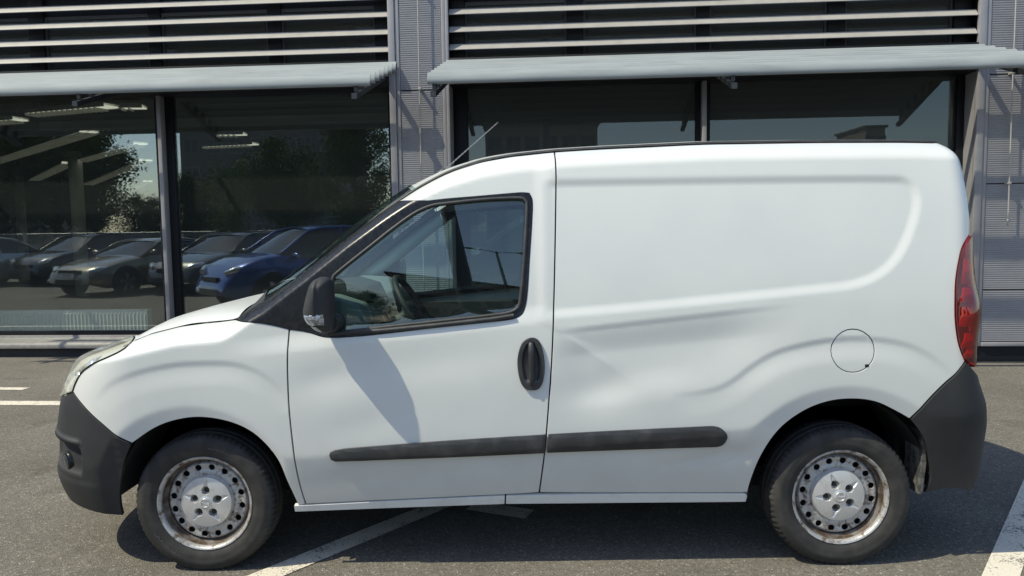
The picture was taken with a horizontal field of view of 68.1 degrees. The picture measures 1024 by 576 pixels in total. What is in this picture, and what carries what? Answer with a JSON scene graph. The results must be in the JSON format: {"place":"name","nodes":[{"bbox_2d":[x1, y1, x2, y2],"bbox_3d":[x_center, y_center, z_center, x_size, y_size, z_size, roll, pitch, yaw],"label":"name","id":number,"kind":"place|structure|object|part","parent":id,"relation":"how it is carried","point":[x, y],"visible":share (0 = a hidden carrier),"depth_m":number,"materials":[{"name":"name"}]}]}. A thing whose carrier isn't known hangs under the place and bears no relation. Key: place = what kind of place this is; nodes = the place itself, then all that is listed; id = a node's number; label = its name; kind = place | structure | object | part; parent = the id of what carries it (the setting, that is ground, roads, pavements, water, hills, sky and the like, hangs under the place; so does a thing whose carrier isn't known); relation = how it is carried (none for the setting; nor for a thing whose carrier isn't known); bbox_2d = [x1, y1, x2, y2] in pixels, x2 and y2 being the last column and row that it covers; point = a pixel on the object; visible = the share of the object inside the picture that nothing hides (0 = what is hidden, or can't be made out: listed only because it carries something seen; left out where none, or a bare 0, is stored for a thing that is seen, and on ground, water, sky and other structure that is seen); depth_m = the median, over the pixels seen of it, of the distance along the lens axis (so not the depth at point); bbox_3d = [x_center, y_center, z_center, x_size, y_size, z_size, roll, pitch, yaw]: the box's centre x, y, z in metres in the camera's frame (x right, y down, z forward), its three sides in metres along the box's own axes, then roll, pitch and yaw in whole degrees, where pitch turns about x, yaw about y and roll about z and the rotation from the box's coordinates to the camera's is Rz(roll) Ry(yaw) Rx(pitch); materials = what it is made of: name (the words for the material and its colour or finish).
{"place":"outdoors","nodes":[
{"label":"outdoors","id":0,"kind":"place"},
{"bbox_2d":[0,356,1023,575],"bbox_3d":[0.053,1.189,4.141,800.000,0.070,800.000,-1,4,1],"label":"ground","id":1,"kind":"structure","parent":0,"point":[49,526],"depth_m":3.69,"materials":[{"name":"grey asphalt"}]},
{"bbox_2d":[0,387,28,389],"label":"parking line","id":2,"kind":"object","parent":1,"relation":"on","point":[11,388],"visible":1,"depth_m":7.31,"materials":[{"name":"paint"}]},
{"bbox_2d":[0,401,59,404],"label":"parking line","id":3,"kind":"object","parent":1,"relation":"on","point":[29,402],"visible":0.09,"depth_m":6.67,"materials":[{"name":"paint"}]},
{"bbox_2d":[247,506,449,575],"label":"parking line","id":4,"kind":"object","parent":1,"relation":"on","point":[290,565],"visible":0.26,"depth_m":3.58,"materials":[{"name":"paint"}]},
{"bbox_2d":[467,504,532,517],"bbox_3d":[-0.064,1.164,3.982,0.338,0.001,0.130,1,5,24],"label":"parking line","id":5,"kind":"object","parent":1,"relation":"on","point":[512,511],"visible":0.88,"depth_m":3.97,"materials":[{"name":"paint"}]},
{"bbox_2d":[0,0,1023,361],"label":"showroom building","id":6,"kind":"structure","parent":1,"relation":"on","point":[194,226],"depth_m":9.22,"materials":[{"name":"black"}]},
{"bbox_2d":[0,108,29,125],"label":"ceiling lamp","id":7,"kind":"object","parent":6,"relation":"hanging from","point":[10,119],"visible":1,"depth_m":11.64,"materials":[{"name":"grey"}]},
{"bbox_2d":[0,18,30,71],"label":"upper window","id":8,"kind":"structure","parent":6,"relation":"in","point":[5,35],"depth_m":9.10,"materials":[{"name":"grey glass"}]},
{"bbox_2d":[28,158,67,180],"bbox_3d":[-13.066,-3.337,21.397,0.340,0.220,6.864,-4,6,-38],"label":"ceiling lamp","id":9,"kind":"object","parent":6,"relation":"hanging from","point":[55,168],"visible":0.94,"depth_m":20.73,"materials":[{"name":"grey metal"}]},
{"bbox_2d":[0,130,99,163],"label":"ceiling lamp","id":10,"kind":"object","parent":6,"relation":"hanging from","point":[65,138],"visible":0.98,"depth_m":14.66,"materials":[{"name":"grey metal"}]},
{"bbox_2d":[23,101,119,117],"bbox_3d":[-6.284,-2.599,10.788,1.499,0.220,0.280,1,5,19],"label":"ceiling lamp","id":11,"kind":"object","parent":6,"relation":"hanging from","point":[60,110],"visible":0.98,"depth_m":10.71,"materials":[{"name":"grey"}]},
{"bbox_2d":[0,309,152,330],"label":"radiator","id":12,"kind":"object","parent":6,"relation":"on","point":[103,319],"visible":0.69,"depth_m":9.76,"materials":[{"name":"white metal"}]},
{"bbox_2d":[30,98,145,330],"bbox_3d":[-5.590,-0.872,9.325,2.640,2.813,0.012,0,5,4],"label":"window pane","id":13,"kind":"structure","parent":6,"relation":"in","point":[140,98],"depth_m":9.41,"materials":[{"name":"clear glass"}]},
{"bbox_2d":[44,14,149,69],"bbox_3d":[-4.920,-2.902,9.025,1.286,0.658,0.050,0,5,4],"label":"upper window","id":14,"kind":"structure","parent":6,"relation":"in","point":[115,31],"depth_m":9.02,"materials":[{"name":"grey glass"}]},
{"bbox_2d":[78,137,148,161],"bbox_3d":[-8.806,-3.014,16.514,0.300,0.220,4.364,-5,6,-43],"label":"ceiling lamp","id":15,"kind":"object","parent":6,"relation":"hanging from","point":[115,150],"visible":0.96,"depth_m":15.96,"materials":[{"name":"grey"}]},
{"bbox_2d":[84,158,153,184],"bbox_3d":[-11.861,-3.437,22.455,0.340,0.220,10.214,-4,6,-36],"label":"ceiling lamp","id":16,"kind":"object","parent":6,"relation":"hanging from","point":[127,167],"visible":0.98,"depth_m":20.86,"materials":[{"name":"grey"}]},
{"bbox_2d":[120,100,147,111],"bbox_3d":[-5.330,-2.604,10.673,0.292,0.220,0.220,-1,5,-5],"label":"ceiling lamp","id":17,"kind":"object","parent":6,"relation":"hanging from","point":[132,107],"visible":0.86,"depth_m":10.58,"materials":[{"name":"grey"}]},
{"bbox_2d":[130,178,152,188],"bbox_3d":[-13.445,-3.806,27.433,0.340,0.220,4.102,-4,5,-32],"label":"ceiling lamp","id":18,"kind":"object","parent":6,"relation":"hanging from","point":[141,184],"visible":1,"depth_m":26.71,"materials":[{"name":"grey"}]},
{"bbox_2d":[0,62,395,106],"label":"louvre awning","id":19,"kind":"object","parent":6,"relation":"attached to","point":[362,78],"visible":1,"depth_m":7.66,"materials":[{"name":"paint"}]},
{"bbox_2d":[161,9,268,66],"bbox_3d":[-3.484,-2.914,8.922,1.286,0.658,0.050,0,5,4],"label":"upper window","id":20,"kind":"structure","parent":6,"relation":"in","point":[260,26],"depth_m":8.92,"materials":[{"name":"grey glass"}]},
{"bbox_2d":[201,136,259,148],"bbox_3d":[-5.752,-2.974,15.458,1.188,0.220,0.260,0,5,15],"label":"ceiling lamp","id":21,"kind":"object","parent":6,"relation":"hanging from","point":[225,145],"visible":1,"depth_m":15.39,"materials":[{"name":"grey"}]},
{"bbox_2d":[216,127,247,137],"bbox_3d":[-5.089,-2.849,13.756,0.490,0.220,0.260,-1,4,1],"label":"ceiling lamp","id":22,"kind":"object","parent":6,"relation":"hanging from","point":[226,134],"visible":0.95,"depth_m":13.63,"materials":[{"name":"grey"}]},
{"bbox_2d":[281,6,374,62],"bbox_3d":[-2.129,-2.926,8.825,1.102,0.658,0.050,0,5,4],"label":"upper window","id":23,"kind":"structure","parent":6,"relation":"in","point":[347,23],"depth_m":8.82,"materials":[{"name":"grey glass"}]},
{"bbox_2d":[417,0,424,290],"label":"lightning conductor","id":24,"kind":"object","parent":6,"relation":"attached to","point":[419,89],"visible":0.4,"depth_m":8.54,"materials":[{"name":"grey"}]},
{"bbox_2d":[465,0,566,57],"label":"upper window","id":25,"kind":"structure","parent":6,"relation":"in","point":[550,16],"depth_m":8.66,"materials":[{"name":"grey glass"}]},
{"bbox_2d":[583,0,695,53],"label":"upper window","id":26,"kind":"structure","parent":6,"relation":"in","point":[665,13],"depth_m":8.57,"materials":[{"name":"grey glass"}]},
{"bbox_2d":[427,44,1023,96],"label":"louvre awning","id":27,"kind":"object","parent":6,"relation":"attached to","point":[726,68],"visible":1,"depth_m":7.30,"materials":[{"name":"paint"}]},
{"bbox_2d":[709,2,826,49],"bbox_3d":[2.852,-2.968,8.468,1.281,0.658,0.050,0,5,4],"label":"upper window","id":28,"kind":"structure","parent":6,"relation":"in","point":[810,8],"depth_m":8.47,"materials":[{"name":"grey glass"}]},
{"bbox_2d":[845,0,952,45],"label":"upper window","id":29,"kind":"structure","parent":6,"relation":"in","point":[868,6],"depth_m":8.37,"materials":[{"name":"grey glass"}]},
{"bbox_2d":[1004,0,1016,225],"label":"lightning conductor","id":30,"kind":"object","parent":6,"relation":"attached to","point":[1009,182],"visible":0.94,"depth_m":8.11,"materials":[{"name":"grey"}]},
{"bbox_2d":[55,122,986,569],"bbox_3d":[-0.050,0.142,4.059,4.433,2.050,2.160,-1,4,1],"label":"panel van","id":31,"kind":"object","parent":1,"relation":"on","point":[789,328],"visible":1,"depth_m":3.18,"materials":[{"name":"white paint"}]},
{"bbox_3d":[-0.375,0.174,3.255,1.162,1.500,0.274,-1,4,1],"label":"door","id":32,"kind":"part","parent":31,"relation":"part of","materials":[{"name":"white paint"}]},
{"bbox_3d":[-0.359,0.047,4.865,1.162,1.500,0.274,-1,4,1],"label":"door","id":33,"kind":"part","parent":31,"relation":"part of","materials":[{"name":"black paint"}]},
{"bbox_2d":[982,480,1023,575],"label":"parking line","id":34,"kind":"object","parent":1,"relation":"on","point":[1006,557],"visible":1,"depth_m":3.43,"materials":[{"name":"paint"}]}
]}

